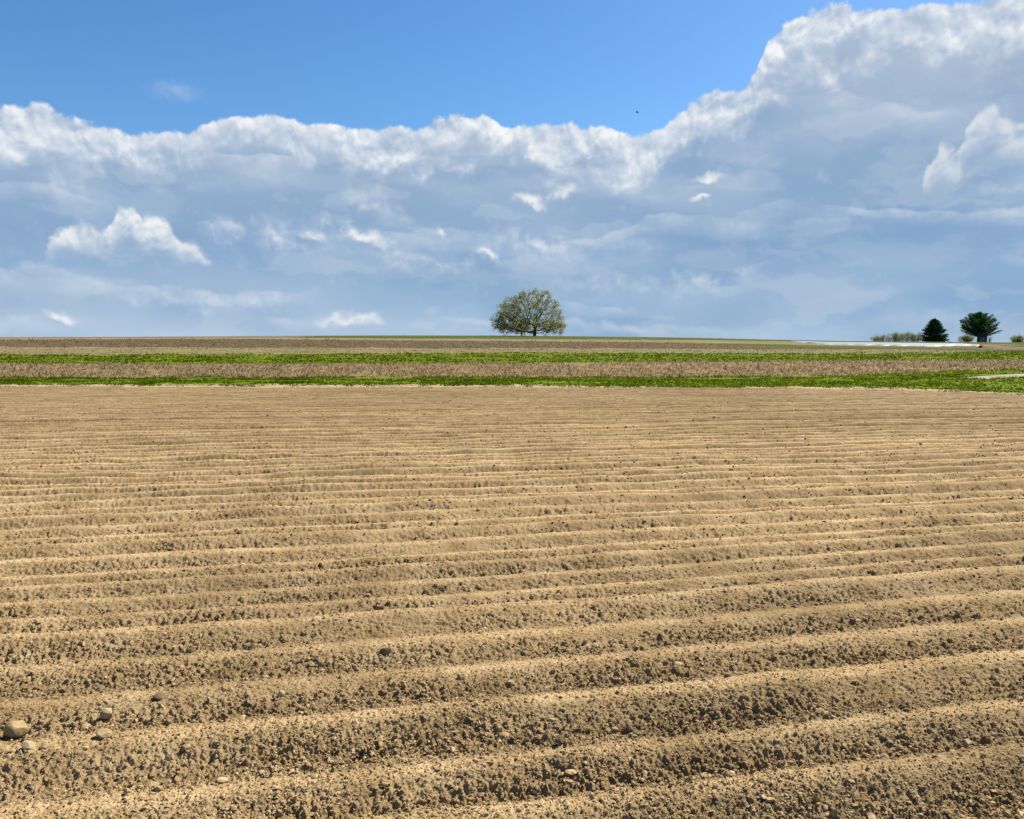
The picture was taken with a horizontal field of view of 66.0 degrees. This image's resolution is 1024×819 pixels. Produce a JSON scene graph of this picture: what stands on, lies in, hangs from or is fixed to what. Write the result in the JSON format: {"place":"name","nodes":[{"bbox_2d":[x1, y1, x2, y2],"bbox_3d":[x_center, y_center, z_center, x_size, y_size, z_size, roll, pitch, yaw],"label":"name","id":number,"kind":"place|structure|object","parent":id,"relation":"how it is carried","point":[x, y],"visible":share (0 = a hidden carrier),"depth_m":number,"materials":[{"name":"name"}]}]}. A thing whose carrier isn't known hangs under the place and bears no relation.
{"place":"outdoors","nodes":[
{"label":"outdoors","id":0,"kind":"place"},
{"bbox_2d":[1,384,1019,394],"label":"sandy margin","id":1,"kind":"object","parent":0,"point":[376,385],"visible":0.48,"depth_m":58.83,"materials":[{"name":"beige sand"}]},
{"bbox_2d":[0,383,1023,394],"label":"dry grass","id":2,"kind":"structure","parent":1,"relation":"on","point":[1022,393],"depth_m":58.31,"materials":[{"name":"plant"}]},
{"bbox_2d":[0,358,1023,377],"bbox_3d":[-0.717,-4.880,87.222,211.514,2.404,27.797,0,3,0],"label":"corn stubble","id":3,"kind":"object","parent":0,"point":[768,372],"visible":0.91,"depth_m":85.80,"materials":[{"name":"beige plant"}]},
{"bbox_2d":[0,346,1023,354],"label":"dry grass strip","id":4,"kind":"object","parent":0,"point":[33,350],"visible":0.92,"depth_m":132.34,"materials":[{"name":"beige plant"}]},
{"bbox_2d":[0,386,1023,818],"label":"ploughed field","id":5,"kind":"structure","parent":0,"point":[874,418],"depth_m":6.07,"materials":[{"name":"soil"}]},
{"bbox_2d":[4,720,27,736],"bbox_3d":[-2.250,1.445,3.571,0.082,0.071,0.084,3,4,38],"label":"stone","id":6,"kind":"object","parent":5,"relation":"on","point":[18,728],"visible":1,"depth_m":3.55,"materials":[{"name":"beige stone"}]},
{"bbox_2d":[22,740,35,749],"bbox_3d":[-2.064,1.438,3.370,0.051,0.044,0.048,0,3,0],"label":"stone","id":7,"kind":"object","parent":5,"relation":"on","point":[28,745],"visible":1,"depth_m":3.36,"materials":[{"name":"beige stone"}]},
{"bbox_2d":[39,743,47,749],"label":"stone","id":8,"kind":"object","parent":5,"relation":"on","point":[44,746],"visible":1,"depth_m":3.37,"materials":[{"name":"beige stone"}]},
{"bbox_2d":[95,728,112,737],"bbox_3d":[-1.794,1.424,3.472,0.068,0.034,0.058,-1,3,-21],"label":"stone","id":9,"kind":"object","parent":5,"relation":"on","point":[104,733],"visible":1,"depth_m":3.46,"materials":[{"name":"beige stone"}]},
{"bbox_2d":[99,708,111,718],"bbox_3d":[-1.928,1.446,3.745,0.054,0.056,0.048,-2,4,-33],"label":"stone","id":10,"kind":"object","parent":5,"relation":"on","point":[105,713],"visible":1,"depth_m":3.73,"materials":[{"name":"beige stone"}]},
{"bbox_2d":[123,788,129,794],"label":"stone","id":11,"kind":"object","parent":5,"relation":"on","point":[126,791],"visible":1,"depth_m":3.05,"materials":[{"name":"beige stone"}]},
{"bbox_2d":[153,693,165,700],"bbox_3d":[-1.766,1.438,3.952,0.060,0.029,0.059,0,3,0],"label":"clod","id":12,"kind":"object","parent":5,"relation":"on","point":[158,696],"visible":1,"depth_m":3.94,"materials":[{"name":"brown soil"}]},
{"bbox_2d":[277,690,284,696],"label":"stone","id":13,"kind":"object","parent":5,"relation":"on","point":[281,693],"visible":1,"depth_m":4.00,"materials":[{"name":"beige stone"}]},
{"bbox_2d":[379,647,391,654],"bbox_3d":[-0.738,1.409,4.611,0.072,0.042,0.066,0,3,0],"label":"clod","id":14,"kind":"object","parent":5,"relation":"on","point":[386,650],"visible":1,"depth_m":4.59,"materials":[{"name":"brown soil"}]},
{"bbox_2d":[144,746,837,818],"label":"stones","id":15,"kind":"object","parent":5,"relation":"on","point":[222,780],"visible":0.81,"depth_m":3.13,"materials":[{"name":"beige stone"}]},
{"bbox_2d":[0,397,1023,818],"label":"soil clods","id":16,"kind":"object","parent":5,"relation":"on","point":[782,773],"visible":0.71,"depth_m":3.67,"materials":[{"name":"brown soil"}]},
{"bbox_2d":[555,735,564,742],"bbox_3d":[0.209,1.442,3.446,0.034,0.033,0.047,2,4,34],"label":"clod","id":17,"kind":"object","parent":5,"relation":"on","point":[559,738],"visible":1,"depth_m":3.44,"materials":[{"name":"brown soil"}]},
{"bbox_2d":[962,739,971,745],"bbox_3d":[2.016,1.478,3.502,0.051,0.034,0.040,-2,4,-29],"label":"stone","id":18,"kind":"object","parent":5,"relation":"on","point":[967,742],"visible":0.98,"depth_m":3.49,"materials":[{"name":"beige stone"}]},
{"bbox_2d":[0,338,1023,349],"bbox_3d":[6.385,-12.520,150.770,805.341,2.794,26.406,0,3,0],"label":"stubble field","id":19,"kind":"structure","parent":0,"point":[279,343],"depth_m":150.01,"materials":[{"name":"brown plant"}]},
{"bbox_2d":[0,352,1023,363],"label":"grass strip","id":20,"kind":"object","parent":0,"point":[475,358],"depth_m":113.27,"materials":[{"name":"green plant"}]},
{"bbox_2d":[0,351,1023,364],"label":"grass","id":21,"kind":"structure","parent":20,"relation":"on","point":[387,359],"depth_m":111.68,"materials":[{"name":"green plant"}]},
{"bbox_2d":[0,335,1023,343],"bbox_3d":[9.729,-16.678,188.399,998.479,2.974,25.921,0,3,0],"label":"hilltop","id":22,"kind":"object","parent":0,"point":[515,337],"visible":0.96,"depth_m":185.01,"materials":[{"name":"brown soil"}]},
{"bbox_2d":[0,337,1023,347],"bbox_3d":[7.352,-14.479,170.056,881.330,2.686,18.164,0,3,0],"label":"hilltop margin","id":23,"kind":"object","parent":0,"point":[735,342],"visible":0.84,"depth_m":168.46,"materials":[{"name":"grey asphalt"}]},
{"bbox_2d":[791,341,978,346],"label":"plastic sheet","id":24,"kind":"object","parent":23,"relation":"on","point":[891,343],"visible":0.97,"depth_m":170.19,"materials":[{"name":"white plastic"}]},
{"bbox_2d":[0,0,1023,341],"label":"sky","id":25,"kind":"structure","parent":0,"point":[824,170],"materials":[{"name":"blue"}]},
{"bbox_2d":[0,368,1023,392],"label":"grass strip","id":26,"kind":"object","parent":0,"point":[672,383],"depth_m":64.78,"materials":[{"name":"green plant"}]},
{"bbox_2d":[962,374,1023,378],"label":"path","id":27,"kind":"structure","parent":0,"point":[1006,376],"depth_m":63.72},
{"bbox_3d":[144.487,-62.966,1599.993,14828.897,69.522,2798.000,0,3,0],"label":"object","id":28,"kind":"structure","parent":0,"visible":0},
{"bbox_2d":[488,304,529,335],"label":"broad tree","id":29,"kind":"object","parent":28,"relation":"on","point":[501,329],"visible":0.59,"depth_m":204.04,"materials":[{"name":"green plant"}]},
{"bbox_2d":[494,287,565,335],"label":"broad tree","id":30,"kind":"object","parent":28,"relation":"on","point":[527,323],"visible":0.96,"depth_m":201.50,"materials":[{"name":"green plant"}]},
{"bbox_2d":[542,320,567,335],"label":"bush","id":31,"kind":"object","parent":28,"relation":"on","point":[560,330],"visible":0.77,"depth_m":202.38,"materials":[{"name":"green plant"}]},
{"bbox_2d":[871,334,893,340],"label":"bush","id":32,"kind":"object","parent":28,"relation":"on","point":[878,337],"visible":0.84,"depth_m":206.31,"materials":[{"name":"green plant"}]},
{"bbox_2d":[887,333,905,341],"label":"bush","id":33,"kind":"object","parent":28,"relation":"on","point":[895,338],"visible":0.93,"depth_m":207.61,"materials":[{"name":"green plant"}]},
{"bbox_2d":[900,331,914,341],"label":"bush","id":34,"kind":"object","parent":28,"relation":"on","point":[906,336],"visible":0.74,"depth_m":209.30,"materials":[{"name":"green plant"}]},
{"bbox_2d":[908,331,922,341],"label":"bush","id":35,"kind":"object","parent":28,"relation":"on","point":[914,337],"visible":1,"depth_m":207.34,"materials":[{"name":"green plant"}]},
{"bbox_2d":[919,318,949,341],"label":"spruce tree","id":36,"kind":"object","parent":28,"relation":"on","point":[934,329],"visible":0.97,"depth_m":212.11,"materials":[{"name":"green plant"}]},
{"bbox_2d":[958,334,976,341],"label":"bush","id":37,"kind":"object","parent":28,"relation":"on","point":[966,339],"visible":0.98,"depth_m":206.81,"materials":[{"name":"green plant"}]},
{"bbox_2d":[959,312,1002,336],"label":"pine tree","id":38,"kind":"object","parent":28,"relation":"on","point":[978,323],"visible":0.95,"depth_m":211.58,"materials":[{"name":"green plant"}]},
{"bbox_2d":[977,333,987,341],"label":"shed","id":39,"kind":"structure","parent":28,"relation":"on","point":[982,337],"depth_m":209.64,"materials":[{"name":"grey"}]},
{"bbox_2d":[1010,334,1023,341],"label":"bush","id":40,"kind":"object","parent":28,"relation":"on","point":[1018,339],"visible":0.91,"depth_m":206.83,"materials":[{"name":"green plant"}]}
]}

